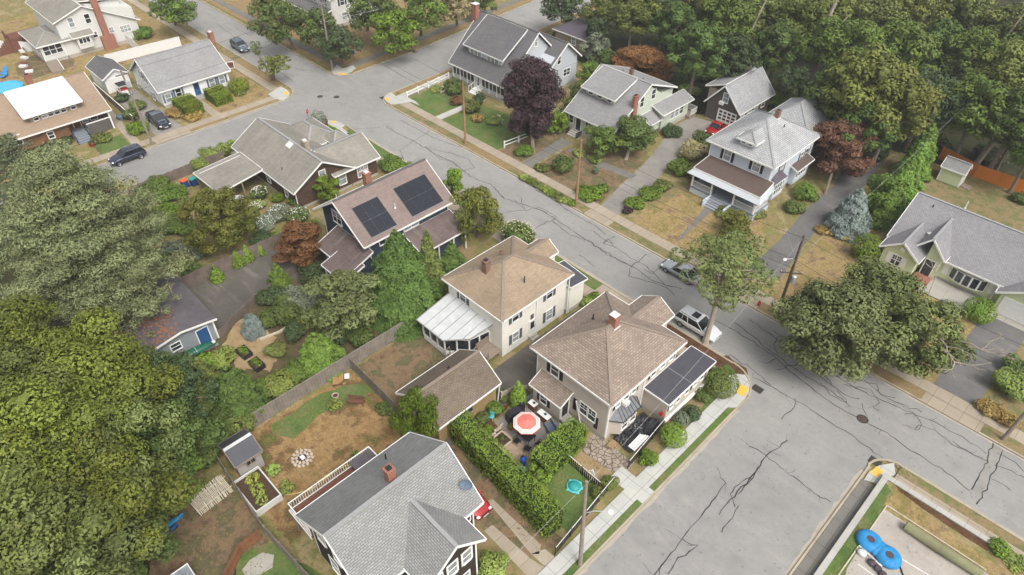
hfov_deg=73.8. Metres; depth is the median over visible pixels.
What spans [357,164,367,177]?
window
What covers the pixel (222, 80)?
window
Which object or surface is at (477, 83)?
door
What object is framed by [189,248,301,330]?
driveway
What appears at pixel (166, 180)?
shrub
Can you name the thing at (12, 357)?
broadleaf tree
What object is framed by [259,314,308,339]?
timber edging
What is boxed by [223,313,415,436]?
plank fence
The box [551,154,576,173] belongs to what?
shrub
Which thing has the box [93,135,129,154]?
lawn
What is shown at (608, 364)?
corner house
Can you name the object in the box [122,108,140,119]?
shrub
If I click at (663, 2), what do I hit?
wood tree
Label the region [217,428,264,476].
tool shed
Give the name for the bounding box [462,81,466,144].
utility pole
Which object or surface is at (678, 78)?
undergrowth bush
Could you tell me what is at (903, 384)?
verge
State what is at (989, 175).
board fence
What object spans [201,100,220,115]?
front path
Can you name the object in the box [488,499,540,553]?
side path
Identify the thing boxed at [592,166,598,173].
shrub
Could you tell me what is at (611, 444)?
firewood pile
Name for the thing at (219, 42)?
power line
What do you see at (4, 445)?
broadleaf tree
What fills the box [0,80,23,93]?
swimming pool
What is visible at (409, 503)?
grey roof house
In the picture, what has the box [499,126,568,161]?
yard
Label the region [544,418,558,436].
outdoor sofa
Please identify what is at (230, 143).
shrub
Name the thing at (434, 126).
verge
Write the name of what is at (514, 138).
rail fence
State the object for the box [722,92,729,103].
window
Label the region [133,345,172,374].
broadleaf tree
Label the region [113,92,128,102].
shrub
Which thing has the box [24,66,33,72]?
lounge chair
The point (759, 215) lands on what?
shrub
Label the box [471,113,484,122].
shrub
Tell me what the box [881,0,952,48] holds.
wood tree
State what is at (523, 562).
side path
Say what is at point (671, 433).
clipped shrub
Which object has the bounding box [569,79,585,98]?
broadleaf tree
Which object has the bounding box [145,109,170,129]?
parked pickup
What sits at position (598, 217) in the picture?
driveway apron
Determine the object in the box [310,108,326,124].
shrub
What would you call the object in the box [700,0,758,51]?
wood tree
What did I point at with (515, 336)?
window
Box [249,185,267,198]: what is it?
garden bush
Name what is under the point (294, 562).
plank fence
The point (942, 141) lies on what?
undergrowth bush
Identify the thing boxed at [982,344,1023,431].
lawn
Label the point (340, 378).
slatted lounger
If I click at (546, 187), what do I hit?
verge plant
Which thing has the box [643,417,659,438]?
tarpaulin
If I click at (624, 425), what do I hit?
window
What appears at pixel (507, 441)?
square planter
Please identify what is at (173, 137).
driveway apron
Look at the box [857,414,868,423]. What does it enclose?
manhole cover
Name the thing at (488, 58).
window
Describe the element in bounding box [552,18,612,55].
hip garage
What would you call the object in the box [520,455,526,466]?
covered stand
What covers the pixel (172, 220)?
shrub
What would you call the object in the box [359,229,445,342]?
cypress
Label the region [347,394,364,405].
garden bench
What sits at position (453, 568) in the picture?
window
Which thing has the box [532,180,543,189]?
verge plant
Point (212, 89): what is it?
clipped hedge
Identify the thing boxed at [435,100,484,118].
front path
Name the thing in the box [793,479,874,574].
sidewalk
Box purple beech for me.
[499,54,566,153]
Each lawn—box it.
[0,0,189,85]
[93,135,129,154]
[173,68,269,123]
[219,372,400,543]
[223,0,408,64]
[249,165,384,212]
[410,85,469,115]
[443,104,528,148]
[450,445,562,557]
[545,461,599,532]
[629,189,767,270]
[701,364,736,411]
[764,233,976,381]
[823,483,890,574]
[862,152,1023,231]
[884,488,1012,574]
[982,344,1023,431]
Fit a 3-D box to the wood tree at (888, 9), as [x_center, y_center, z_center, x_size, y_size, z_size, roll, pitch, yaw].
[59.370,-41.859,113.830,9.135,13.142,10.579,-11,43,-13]
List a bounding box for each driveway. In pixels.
[112,89,181,135]
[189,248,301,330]
[413,306,582,446]
[601,117,711,214]
[750,153,884,279]
[934,317,1023,405]
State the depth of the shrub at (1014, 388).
63.62 m
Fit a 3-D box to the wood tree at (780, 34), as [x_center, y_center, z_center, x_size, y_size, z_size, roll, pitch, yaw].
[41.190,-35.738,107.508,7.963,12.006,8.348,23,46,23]
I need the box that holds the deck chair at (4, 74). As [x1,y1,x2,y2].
[0,70,6,76]
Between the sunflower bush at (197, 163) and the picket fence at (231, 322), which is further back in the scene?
the sunflower bush at (197, 163)
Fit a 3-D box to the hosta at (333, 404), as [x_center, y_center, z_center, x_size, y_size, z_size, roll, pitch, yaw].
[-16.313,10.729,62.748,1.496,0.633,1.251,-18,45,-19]
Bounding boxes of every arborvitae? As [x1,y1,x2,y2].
[180,356,219,419]
[867,193,902,232]
[868,179,907,217]
[887,138,930,190]
[891,123,938,183]
[891,151,923,198]
[891,165,916,211]
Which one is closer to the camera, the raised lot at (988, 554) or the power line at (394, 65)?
the raised lot at (988, 554)
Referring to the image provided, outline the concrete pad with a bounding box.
[242,552,273,574]
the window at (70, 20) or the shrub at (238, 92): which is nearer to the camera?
the shrub at (238, 92)
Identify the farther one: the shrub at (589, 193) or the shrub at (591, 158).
the shrub at (591, 158)
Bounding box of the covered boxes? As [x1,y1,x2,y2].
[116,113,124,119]
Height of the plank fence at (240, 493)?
1.400 m
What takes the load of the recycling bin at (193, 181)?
on the yard at (220, 253)
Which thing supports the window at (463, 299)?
in the cream house at (505, 296)
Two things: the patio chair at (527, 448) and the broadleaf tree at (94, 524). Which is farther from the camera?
the patio chair at (527, 448)
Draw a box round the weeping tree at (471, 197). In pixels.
[450,185,505,240]
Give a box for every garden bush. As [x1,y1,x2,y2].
[133,181,166,197]
[150,201,179,215]
[153,182,187,202]
[158,238,189,255]
[172,218,199,234]
[181,259,204,276]
[196,351,219,368]
[203,345,236,369]
[248,229,270,244]
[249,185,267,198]
[249,199,266,209]
[255,214,275,230]
[264,203,290,222]
[270,192,284,201]
[285,204,309,221]
[294,311,314,330]
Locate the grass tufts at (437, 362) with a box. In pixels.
[9,12,1003,574]
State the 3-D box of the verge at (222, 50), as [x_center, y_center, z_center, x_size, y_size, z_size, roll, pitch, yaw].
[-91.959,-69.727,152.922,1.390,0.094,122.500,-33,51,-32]
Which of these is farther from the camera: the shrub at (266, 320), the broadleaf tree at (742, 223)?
the broadleaf tree at (742, 223)
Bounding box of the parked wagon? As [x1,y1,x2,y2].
[108,143,146,166]
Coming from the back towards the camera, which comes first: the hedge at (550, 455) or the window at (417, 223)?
the window at (417, 223)
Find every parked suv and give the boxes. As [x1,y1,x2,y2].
[229,37,249,52]
[674,304,721,341]
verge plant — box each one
[518,174,530,180]
[525,177,536,183]
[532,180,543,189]
[539,184,550,192]
[546,189,557,197]
[552,192,563,200]
[558,196,569,203]
[567,199,577,205]
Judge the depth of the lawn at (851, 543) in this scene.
53.15 m
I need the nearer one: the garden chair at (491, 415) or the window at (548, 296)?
the garden chair at (491, 415)
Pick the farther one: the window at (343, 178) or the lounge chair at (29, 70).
the lounge chair at (29, 70)
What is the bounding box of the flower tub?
[88,141,94,146]
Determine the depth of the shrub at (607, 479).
56.05 m
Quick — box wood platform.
[45,58,63,74]
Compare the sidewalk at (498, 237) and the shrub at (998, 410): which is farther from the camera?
the sidewalk at (498, 237)
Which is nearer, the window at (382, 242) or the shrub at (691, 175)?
the window at (382, 242)
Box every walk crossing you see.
[612,466,635,488]
[637,488,653,502]
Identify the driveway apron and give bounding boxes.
[155,130,191,143]
[583,209,613,225]
[595,284,631,303]
[728,290,762,307]
[921,392,984,432]
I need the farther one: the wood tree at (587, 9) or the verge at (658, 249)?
the wood tree at (587, 9)
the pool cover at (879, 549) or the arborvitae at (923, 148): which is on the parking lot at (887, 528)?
the pool cover at (879, 549)
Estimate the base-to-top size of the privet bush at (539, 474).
2.529 m
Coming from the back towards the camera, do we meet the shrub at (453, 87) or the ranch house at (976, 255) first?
the shrub at (453, 87)
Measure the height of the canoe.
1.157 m
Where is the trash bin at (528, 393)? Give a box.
[523,389,530,401]
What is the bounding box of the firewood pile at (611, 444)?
[606,439,618,449]
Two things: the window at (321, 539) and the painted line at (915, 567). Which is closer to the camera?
the window at (321, 539)
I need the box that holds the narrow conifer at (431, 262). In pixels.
[418,228,447,293]
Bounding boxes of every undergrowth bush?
[666,71,690,88]
[684,61,717,82]
[706,71,724,79]
[768,89,796,106]
[864,139,891,161]
[936,133,953,150]
[973,143,1011,165]
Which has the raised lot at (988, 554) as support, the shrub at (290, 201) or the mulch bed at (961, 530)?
the mulch bed at (961, 530)
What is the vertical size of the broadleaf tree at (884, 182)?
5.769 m
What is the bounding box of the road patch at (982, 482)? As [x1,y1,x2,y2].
[971,445,1001,501]
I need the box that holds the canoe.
[183,341,216,354]
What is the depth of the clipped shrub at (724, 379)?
63.23 m
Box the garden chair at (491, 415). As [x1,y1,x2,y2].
[488,411,493,420]
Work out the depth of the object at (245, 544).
51.59 m
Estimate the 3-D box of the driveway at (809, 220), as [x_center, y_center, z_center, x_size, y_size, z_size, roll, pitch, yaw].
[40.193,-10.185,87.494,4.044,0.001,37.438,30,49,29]
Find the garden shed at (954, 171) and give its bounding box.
[936,155,972,189]
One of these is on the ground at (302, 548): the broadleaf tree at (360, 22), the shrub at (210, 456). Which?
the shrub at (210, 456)
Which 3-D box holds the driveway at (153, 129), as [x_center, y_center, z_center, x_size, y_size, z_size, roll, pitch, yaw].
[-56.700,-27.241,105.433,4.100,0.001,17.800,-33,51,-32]
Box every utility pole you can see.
[115,69,152,144]
[316,1,332,70]
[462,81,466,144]
[575,139,581,203]
[578,480,613,566]
[778,235,804,309]
[1000,412,1023,440]
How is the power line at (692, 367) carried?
attached to the utility pole at (791, 279)
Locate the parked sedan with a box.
[660,259,702,284]
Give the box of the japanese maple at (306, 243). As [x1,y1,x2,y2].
[271,219,321,266]
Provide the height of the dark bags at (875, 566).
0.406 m
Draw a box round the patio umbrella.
[513,412,539,439]
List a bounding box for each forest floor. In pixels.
[0,205,236,574]
[551,0,1023,184]
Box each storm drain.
[752,384,763,393]
[867,455,882,465]
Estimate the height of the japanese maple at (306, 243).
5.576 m
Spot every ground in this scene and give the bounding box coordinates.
[0,0,1023,574]
[222,319,277,371]
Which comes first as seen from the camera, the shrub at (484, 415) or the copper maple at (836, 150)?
the shrub at (484, 415)
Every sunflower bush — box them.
[189,156,208,170]
[196,146,217,157]
[214,141,231,156]
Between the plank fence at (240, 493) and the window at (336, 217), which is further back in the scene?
the window at (336, 217)
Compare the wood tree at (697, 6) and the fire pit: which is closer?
the fire pit
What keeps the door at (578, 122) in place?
in the green house at (609, 95)
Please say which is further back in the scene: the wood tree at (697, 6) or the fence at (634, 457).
the wood tree at (697, 6)
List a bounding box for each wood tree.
[580,0,622,27]
[585,16,611,38]
[608,0,653,46]
[622,0,663,44]
[645,0,683,53]
[648,0,695,62]
[666,19,727,105]
[673,0,722,54]
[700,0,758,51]
[706,32,763,76]
[745,0,792,63]
[753,21,802,80]
[769,0,832,62]
[776,65,810,99]
[793,15,894,104]
[794,0,870,36]
[802,69,850,118]
[817,42,918,120]
[838,101,899,175]
[842,0,902,45]
[853,65,945,168]
[872,15,944,77]
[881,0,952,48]
[903,67,968,151]
[915,0,982,16]
[920,17,967,67]
[927,84,975,129]
[937,0,998,52]
[938,25,1006,84]
[943,71,1018,153]
[962,37,1023,90]
[967,2,1023,40]
[973,84,1023,168]
[994,111,1023,170]
[999,21,1023,71]
[999,118,1023,193]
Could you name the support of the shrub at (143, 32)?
on the lawn at (80, 62)
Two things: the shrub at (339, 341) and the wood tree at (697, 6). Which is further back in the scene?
the wood tree at (697, 6)
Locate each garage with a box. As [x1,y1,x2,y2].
[85,55,131,93]
[108,274,219,357]
[395,349,501,440]
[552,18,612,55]
[704,66,775,125]
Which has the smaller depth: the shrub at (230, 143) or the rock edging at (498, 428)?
the rock edging at (498, 428)
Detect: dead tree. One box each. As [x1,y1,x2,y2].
[733,0,766,68]
[807,0,848,88]
[974,141,994,163]
[1003,14,1023,40]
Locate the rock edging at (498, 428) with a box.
[489,422,503,437]
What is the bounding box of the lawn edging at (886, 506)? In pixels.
[838,505,986,574]
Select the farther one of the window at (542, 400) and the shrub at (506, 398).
the shrub at (506, 398)
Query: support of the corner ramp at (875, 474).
on the ground at (302, 548)
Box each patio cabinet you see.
[528,399,537,411]
[537,408,551,422]
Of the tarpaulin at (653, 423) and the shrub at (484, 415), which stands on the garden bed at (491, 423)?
the shrub at (484, 415)
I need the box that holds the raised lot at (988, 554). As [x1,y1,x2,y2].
[835,481,1023,574]
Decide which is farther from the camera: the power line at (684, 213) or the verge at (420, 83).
the verge at (420, 83)
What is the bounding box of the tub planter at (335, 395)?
[332,392,338,398]
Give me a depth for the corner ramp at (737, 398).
64.21 m
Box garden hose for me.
[285,464,348,494]
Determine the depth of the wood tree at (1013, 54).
94.38 m
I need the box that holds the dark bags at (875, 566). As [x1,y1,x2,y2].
[867,559,886,574]
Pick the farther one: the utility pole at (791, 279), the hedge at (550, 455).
the utility pole at (791, 279)
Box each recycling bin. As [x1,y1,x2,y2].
[179,178,189,186]
[188,176,198,186]
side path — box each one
[484,525,544,574]
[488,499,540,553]
[532,549,554,566]
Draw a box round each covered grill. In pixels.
[505,406,524,423]
[518,401,524,410]
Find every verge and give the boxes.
[1,142,155,198]
[137,0,237,58]
[190,120,217,131]
[205,0,334,68]
[226,99,279,118]
[233,58,284,87]
[347,129,601,289]
[353,0,532,71]
[394,104,469,145]
[396,6,603,93]
[464,143,513,169]
[508,167,590,212]
[563,408,731,574]
[608,221,648,244]
[643,241,720,285]
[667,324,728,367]
[724,355,747,374]
[757,303,925,398]
[897,467,1023,551]
[980,424,1023,455]
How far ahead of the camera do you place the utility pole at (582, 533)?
48.04 m
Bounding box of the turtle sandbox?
[566,479,582,493]
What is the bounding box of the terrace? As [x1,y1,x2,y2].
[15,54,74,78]
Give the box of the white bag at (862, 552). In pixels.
[857,549,866,556]
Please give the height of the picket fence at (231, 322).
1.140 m
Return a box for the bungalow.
[0,71,114,152]
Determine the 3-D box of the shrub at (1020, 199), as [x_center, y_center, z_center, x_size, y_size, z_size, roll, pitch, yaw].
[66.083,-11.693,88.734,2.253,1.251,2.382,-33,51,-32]
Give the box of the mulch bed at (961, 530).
[896,486,988,550]
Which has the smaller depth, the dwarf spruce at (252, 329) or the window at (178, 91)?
the dwarf spruce at (252, 329)
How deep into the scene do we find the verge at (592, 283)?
83.22 m
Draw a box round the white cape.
[128,30,230,107]
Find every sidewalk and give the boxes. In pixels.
[1,96,274,194]
[127,0,276,90]
[213,0,343,66]
[344,0,521,67]
[376,157,715,370]
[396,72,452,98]
[399,102,1023,443]
[538,399,727,574]
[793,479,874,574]
[895,474,1023,554]
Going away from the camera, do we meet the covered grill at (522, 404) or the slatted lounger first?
the covered grill at (522, 404)
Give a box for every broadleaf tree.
[0,290,108,383]
[0,300,49,388]
[0,342,128,462]
[0,371,150,513]
[0,405,66,535]
[0,415,90,511]
[0,421,152,574]
[0,484,169,574]
[0,522,104,574]
[1,306,187,433]
[35,435,200,572]
[72,388,190,518]
[87,512,182,574]
[112,369,198,445]
[117,449,182,553]
[130,394,231,486]
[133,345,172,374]
[145,349,219,422]
[147,0,197,24]
[154,447,206,514]
[176,185,260,254]
[246,0,281,16]
[246,0,307,50]
[296,7,338,45]
[300,269,380,339]
[310,24,364,64]
[312,173,339,201]
[345,0,399,31]
[370,8,418,54]
[394,0,448,35]
[437,0,471,24]
[441,167,463,193]
[468,0,497,11]
[539,0,583,23]
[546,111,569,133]
[558,97,571,115]
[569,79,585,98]
[575,61,598,82]
[578,31,611,60]
[583,124,623,156]
[590,47,616,64]
[616,114,657,159]
[708,229,767,281]
[714,209,751,242]
[842,254,926,325]
[866,172,908,209]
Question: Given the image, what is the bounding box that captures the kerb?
[0,0,1023,574]
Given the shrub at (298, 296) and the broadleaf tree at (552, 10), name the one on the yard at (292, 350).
the shrub at (298, 296)
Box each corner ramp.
[268,86,289,100]
[325,120,347,133]
[332,65,355,75]
[384,92,419,105]
[716,374,749,407]
[864,463,894,483]
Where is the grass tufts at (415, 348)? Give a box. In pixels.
[13,0,1021,574]
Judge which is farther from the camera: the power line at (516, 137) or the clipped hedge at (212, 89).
the clipped hedge at (212, 89)
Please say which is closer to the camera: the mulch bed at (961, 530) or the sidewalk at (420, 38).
the mulch bed at (961, 530)
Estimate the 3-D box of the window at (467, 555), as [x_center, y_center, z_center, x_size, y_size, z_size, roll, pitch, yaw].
[-3.090,18.537,47.069,1.030,1.680,0.100,-33,51,-32]
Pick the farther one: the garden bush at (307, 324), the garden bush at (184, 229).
the garden bush at (184, 229)
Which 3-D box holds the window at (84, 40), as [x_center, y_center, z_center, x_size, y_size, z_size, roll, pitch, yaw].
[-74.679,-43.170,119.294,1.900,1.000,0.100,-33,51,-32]
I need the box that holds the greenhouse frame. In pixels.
[170,563,194,574]
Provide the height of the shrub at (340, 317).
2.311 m
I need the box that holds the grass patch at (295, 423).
[271,384,371,438]
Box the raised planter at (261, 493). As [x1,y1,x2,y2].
[232,466,282,516]
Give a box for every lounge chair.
[18,62,27,67]
[20,53,28,59]
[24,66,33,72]
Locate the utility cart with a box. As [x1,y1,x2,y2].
[115,81,131,94]
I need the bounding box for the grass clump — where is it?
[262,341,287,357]
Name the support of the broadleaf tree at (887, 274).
on the lawn at (831, 244)
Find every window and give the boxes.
[42,43,64,55]
[46,130,55,139]
[66,17,75,27]
[78,36,90,44]
[83,13,91,23]
[92,31,98,37]
[108,26,114,32]
[119,24,131,32]
[164,93,171,102]
[174,88,182,96]
[208,77,215,86]
[218,75,225,84]
[245,457,256,466]
[316,533,326,547]
[318,169,325,176]
[328,554,340,574]
[331,208,342,226]
[331,551,343,569]
[338,174,347,185]
[339,0,344,5]
[341,11,346,19]
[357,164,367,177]
[379,238,387,246]
[403,221,418,231]
[446,558,458,574]
[459,293,466,304]
[461,545,472,566]
[470,48,481,57]
[487,56,498,64]
[512,313,519,323]
[512,329,519,343]
[539,395,546,406]
[545,307,552,321]
[546,290,552,300]
[550,365,559,379]
[563,67,569,76]
[569,114,573,123]
[571,37,575,45]
[579,400,588,417]
[586,407,596,423]
[620,420,627,430]
[629,412,635,422]
[639,96,644,108]
[651,88,656,99]
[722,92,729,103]
[722,149,731,161]
[751,162,760,172]
[889,253,903,266]
[948,267,988,291]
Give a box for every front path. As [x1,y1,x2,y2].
[109,111,139,143]
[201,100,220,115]
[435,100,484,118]
[523,138,571,166]
[568,148,636,178]
[674,207,711,242]
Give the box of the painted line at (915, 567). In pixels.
[902,559,928,574]
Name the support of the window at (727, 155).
in the hip house at (748, 159)
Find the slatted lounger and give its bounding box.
[332,371,348,386]
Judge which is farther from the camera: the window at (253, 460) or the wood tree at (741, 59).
the wood tree at (741, 59)
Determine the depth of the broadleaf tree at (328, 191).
85.39 m
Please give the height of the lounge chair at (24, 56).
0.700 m
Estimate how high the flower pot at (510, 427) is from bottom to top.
0.758 m
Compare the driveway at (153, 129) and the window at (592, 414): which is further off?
the driveway at (153, 129)
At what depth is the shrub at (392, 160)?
92.86 m
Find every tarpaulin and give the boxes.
[613,412,659,452]
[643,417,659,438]
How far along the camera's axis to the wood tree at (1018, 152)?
86.52 m
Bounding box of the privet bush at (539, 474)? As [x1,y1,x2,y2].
[525,462,551,491]
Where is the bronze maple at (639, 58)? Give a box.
[611,44,674,81]
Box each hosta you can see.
[264,463,280,476]
[278,478,295,494]
[326,398,342,410]
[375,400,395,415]
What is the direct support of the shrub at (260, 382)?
on the yard at (292, 350)
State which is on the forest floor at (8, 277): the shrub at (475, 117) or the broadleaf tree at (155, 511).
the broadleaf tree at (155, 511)
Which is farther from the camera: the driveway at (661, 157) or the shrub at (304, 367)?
the driveway at (661, 157)
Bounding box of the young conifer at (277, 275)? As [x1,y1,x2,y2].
[266,262,292,289]
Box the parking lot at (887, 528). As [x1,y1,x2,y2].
[846,510,987,574]
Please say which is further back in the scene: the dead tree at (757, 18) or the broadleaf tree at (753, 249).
the dead tree at (757, 18)
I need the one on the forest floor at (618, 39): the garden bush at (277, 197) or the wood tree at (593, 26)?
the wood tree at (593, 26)
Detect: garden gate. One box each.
[226,61,234,68]
[500,385,526,399]
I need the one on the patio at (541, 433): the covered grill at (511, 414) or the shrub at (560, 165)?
the covered grill at (511, 414)
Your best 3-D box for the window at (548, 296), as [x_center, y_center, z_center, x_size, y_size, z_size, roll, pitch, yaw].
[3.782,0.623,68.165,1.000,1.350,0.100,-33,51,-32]
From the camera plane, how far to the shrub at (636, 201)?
86.69 m
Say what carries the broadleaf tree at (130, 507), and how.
on the forest floor at (8, 277)
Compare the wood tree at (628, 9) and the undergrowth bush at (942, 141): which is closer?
the undergrowth bush at (942, 141)
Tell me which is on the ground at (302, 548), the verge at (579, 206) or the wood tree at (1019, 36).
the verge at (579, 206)
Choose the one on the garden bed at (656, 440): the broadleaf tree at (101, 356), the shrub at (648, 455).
the shrub at (648, 455)
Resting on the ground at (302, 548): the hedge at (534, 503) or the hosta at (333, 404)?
the hedge at (534, 503)
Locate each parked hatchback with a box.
[473,484,491,519]
[705,120,727,134]
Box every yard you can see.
[40,175,322,339]
[148,479,268,574]
[195,253,384,399]
[236,542,321,574]
[358,336,444,417]
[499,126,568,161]
[530,148,643,204]
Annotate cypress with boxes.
[297,332,345,382]
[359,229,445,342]
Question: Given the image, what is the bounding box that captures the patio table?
[517,431,535,445]
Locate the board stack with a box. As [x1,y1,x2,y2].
[628,434,648,450]
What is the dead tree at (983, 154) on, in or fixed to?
on the forest floor at (618, 39)
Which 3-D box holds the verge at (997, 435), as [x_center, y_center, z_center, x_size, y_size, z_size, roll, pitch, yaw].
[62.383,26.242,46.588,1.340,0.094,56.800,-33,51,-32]
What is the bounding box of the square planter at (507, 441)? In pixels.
[494,430,513,449]
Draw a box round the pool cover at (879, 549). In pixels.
[856,529,901,569]
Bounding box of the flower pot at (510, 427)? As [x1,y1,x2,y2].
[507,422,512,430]
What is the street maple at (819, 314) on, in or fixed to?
on the ground at (302, 548)
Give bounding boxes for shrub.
[58,136,71,143]
[90,130,112,143]
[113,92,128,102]
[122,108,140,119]
[125,121,149,135]
[128,99,146,109]
[132,25,152,39]
[144,175,169,189]
[149,252,184,276]
[150,213,182,235]
[165,106,181,117]
[175,196,190,211]
[180,111,202,121]
[183,243,209,260]
[189,437,220,470]
[203,408,240,442]
[209,265,224,284]
[223,412,254,434]
[226,139,235,149]
[227,77,249,92]
[231,250,245,269]
[233,90,246,96]
[241,211,260,227]
[241,245,255,263]
[254,289,270,305]
[254,377,270,391]
[257,242,266,255]
[258,307,277,327]
[263,366,298,397]
[264,285,285,304]
[269,292,303,324]
[279,283,322,312]
[283,320,306,342]
[283,358,306,384]
[286,196,295,204]
[289,363,312,385]
[298,261,324,283]
[304,285,329,302]
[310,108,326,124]
[310,308,346,333]
[324,322,352,344]
[346,323,374,347]
[378,154,405,171]
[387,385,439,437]
[398,161,411,168]
[430,85,442,93]
[443,78,465,94]
[450,95,465,104]
[462,99,480,112]
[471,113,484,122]
[472,91,485,104]
[475,411,490,424]
[478,548,509,574]
[481,424,493,433]
[486,116,502,124]
[486,400,503,413]
[497,388,512,402]
[500,219,535,243]
[509,380,527,407]
[513,143,533,155]
[534,163,551,171]
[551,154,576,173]
[573,148,585,157]
[575,184,603,202]
[580,295,592,306]
[587,153,602,164]
[587,291,600,299]
[591,484,605,500]
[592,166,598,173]
[597,183,609,193]
[600,474,619,490]
[622,205,633,213]
[623,196,644,208]
[638,185,662,200]
[638,448,658,465]
[654,178,673,191]
[660,422,687,448]
[661,122,682,137]
[666,157,693,176]
[673,411,689,426]
[677,83,700,95]
[677,138,709,159]
[682,404,701,421]
[688,174,699,179]
[692,128,711,153]
[695,387,712,402]
[703,366,740,400]
[704,366,721,385]
[715,204,737,217]
[753,209,767,218]
[783,198,807,213]
[792,180,819,201]
[814,224,832,236]
[840,235,853,240]
[850,232,882,259]
[961,296,999,325]
[973,398,997,416]
[987,402,1012,420]
[987,536,1012,558]
[992,366,1023,403]
[996,411,1021,427]
[1001,352,1023,375]
[1003,550,1023,574]
[1010,191,1023,205]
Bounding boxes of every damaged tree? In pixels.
[250,41,270,78]
[258,55,290,79]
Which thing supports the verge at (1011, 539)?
on the ground at (302, 548)
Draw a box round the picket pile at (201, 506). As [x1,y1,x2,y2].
[189,475,232,515]
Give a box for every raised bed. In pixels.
[235,344,252,360]
[247,356,265,372]
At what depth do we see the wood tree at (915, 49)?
96.73 m
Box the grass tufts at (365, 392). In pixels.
[99,92,890,574]
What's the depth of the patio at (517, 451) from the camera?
59.31 m
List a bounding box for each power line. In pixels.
[125,4,318,70]
[131,24,318,91]
[322,4,460,82]
[326,23,462,99]
[465,107,576,164]
[467,86,577,140]
[468,103,578,158]
[504,530,539,565]
[582,142,801,237]
[582,160,789,257]
[582,167,791,267]
[590,241,800,479]
[797,225,898,266]
[798,102,968,257]
[798,261,1022,374]
[798,271,1023,385]
[807,240,1023,345]
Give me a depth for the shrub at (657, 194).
88.32 m
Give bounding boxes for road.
[0,0,1023,574]
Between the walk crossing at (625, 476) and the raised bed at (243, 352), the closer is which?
the walk crossing at (625, 476)
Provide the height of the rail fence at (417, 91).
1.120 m
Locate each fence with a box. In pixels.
[0,40,33,51]
[93,82,134,122]
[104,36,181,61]
[124,34,138,46]
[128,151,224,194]
[178,232,300,288]
[213,450,264,531]
[217,263,299,337]
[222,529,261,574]
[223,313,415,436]
[262,524,308,574]
[349,357,395,409]
[406,72,448,96]
[504,134,527,147]
[554,477,614,555]
[567,454,599,485]
[627,418,665,468]
[938,146,1023,192]
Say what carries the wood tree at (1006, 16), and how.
on the forest floor at (618, 39)
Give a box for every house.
[0,0,141,61]
[284,0,376,29]
[288,432,486,574]
[312,158,466,287]
[416,235,587,362]
[448,2,581,103]
[529,291,716,440]
[562,63,697,146]
[687,97,837,219]
[878,192,1023,331]
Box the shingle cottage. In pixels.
[193,117,380,207]
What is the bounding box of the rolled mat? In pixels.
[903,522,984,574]
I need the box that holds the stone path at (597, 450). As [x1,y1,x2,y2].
[581,434,633,472]
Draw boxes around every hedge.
[171,93,195,110]
[177,98,204,115]
[203,83,225,101]
[209,89,233,106]
[448,408,565,540]
[528,415,587,480]
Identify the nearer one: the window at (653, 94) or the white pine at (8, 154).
the white pine at (8, 154)
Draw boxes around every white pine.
[0,132,56,231]
[0,138,195,326]
[94,251,181,337]
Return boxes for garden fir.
[211,365,271,430]
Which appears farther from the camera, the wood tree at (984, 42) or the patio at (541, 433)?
the wood tree at (984, 42)
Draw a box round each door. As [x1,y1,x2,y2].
[73,121,81,128]
[108,76,125,91]
[193,82,201,95]
[196,327,211,343]
[476,77,479,88]
[529,319,534,335]
[561,400,568,416]
[576,118,580,130]
[717,109,735,125]
[920,259,934,275]
[997,298,1023,324]
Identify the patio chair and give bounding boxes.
[512,436,520,443]
[523,444,531,450]
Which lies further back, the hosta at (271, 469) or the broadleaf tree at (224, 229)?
the broadleaf tree at (224, 229)
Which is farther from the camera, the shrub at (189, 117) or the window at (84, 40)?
the window at (84, 40)
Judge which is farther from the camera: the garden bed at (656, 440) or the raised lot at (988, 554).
the garden bed at (656, 440)
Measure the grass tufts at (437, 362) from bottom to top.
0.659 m
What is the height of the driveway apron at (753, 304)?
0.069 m
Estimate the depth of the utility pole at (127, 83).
93.00 m
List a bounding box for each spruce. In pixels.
[240,313,266,341]
[440,240,467,291]
[822,188,872,243]
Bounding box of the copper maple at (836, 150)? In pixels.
[813,117,879,194]
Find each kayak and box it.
[165,513,183,528]
[166,523,177,534]
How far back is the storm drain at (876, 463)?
58.89 m
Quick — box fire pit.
[291,448,313,467]
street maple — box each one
[768,277,904,382]
[869,259,1017,380]
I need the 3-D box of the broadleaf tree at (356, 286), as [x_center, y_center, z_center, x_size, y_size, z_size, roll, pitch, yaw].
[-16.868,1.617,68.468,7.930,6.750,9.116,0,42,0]
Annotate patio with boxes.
[496,400,563,453]
[504,431,531,469]
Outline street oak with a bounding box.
[668,233,780,345]
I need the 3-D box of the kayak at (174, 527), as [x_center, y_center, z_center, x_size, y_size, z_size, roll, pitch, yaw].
[-27.419,19.332,52.747,3.200,0.480,0.660,-31,50,-31]
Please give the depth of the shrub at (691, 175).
91.18 m
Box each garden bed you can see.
[454,402,509,444]
[572,450,612,487]
[630,388,705,467]
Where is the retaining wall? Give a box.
[814,473,1022,574]

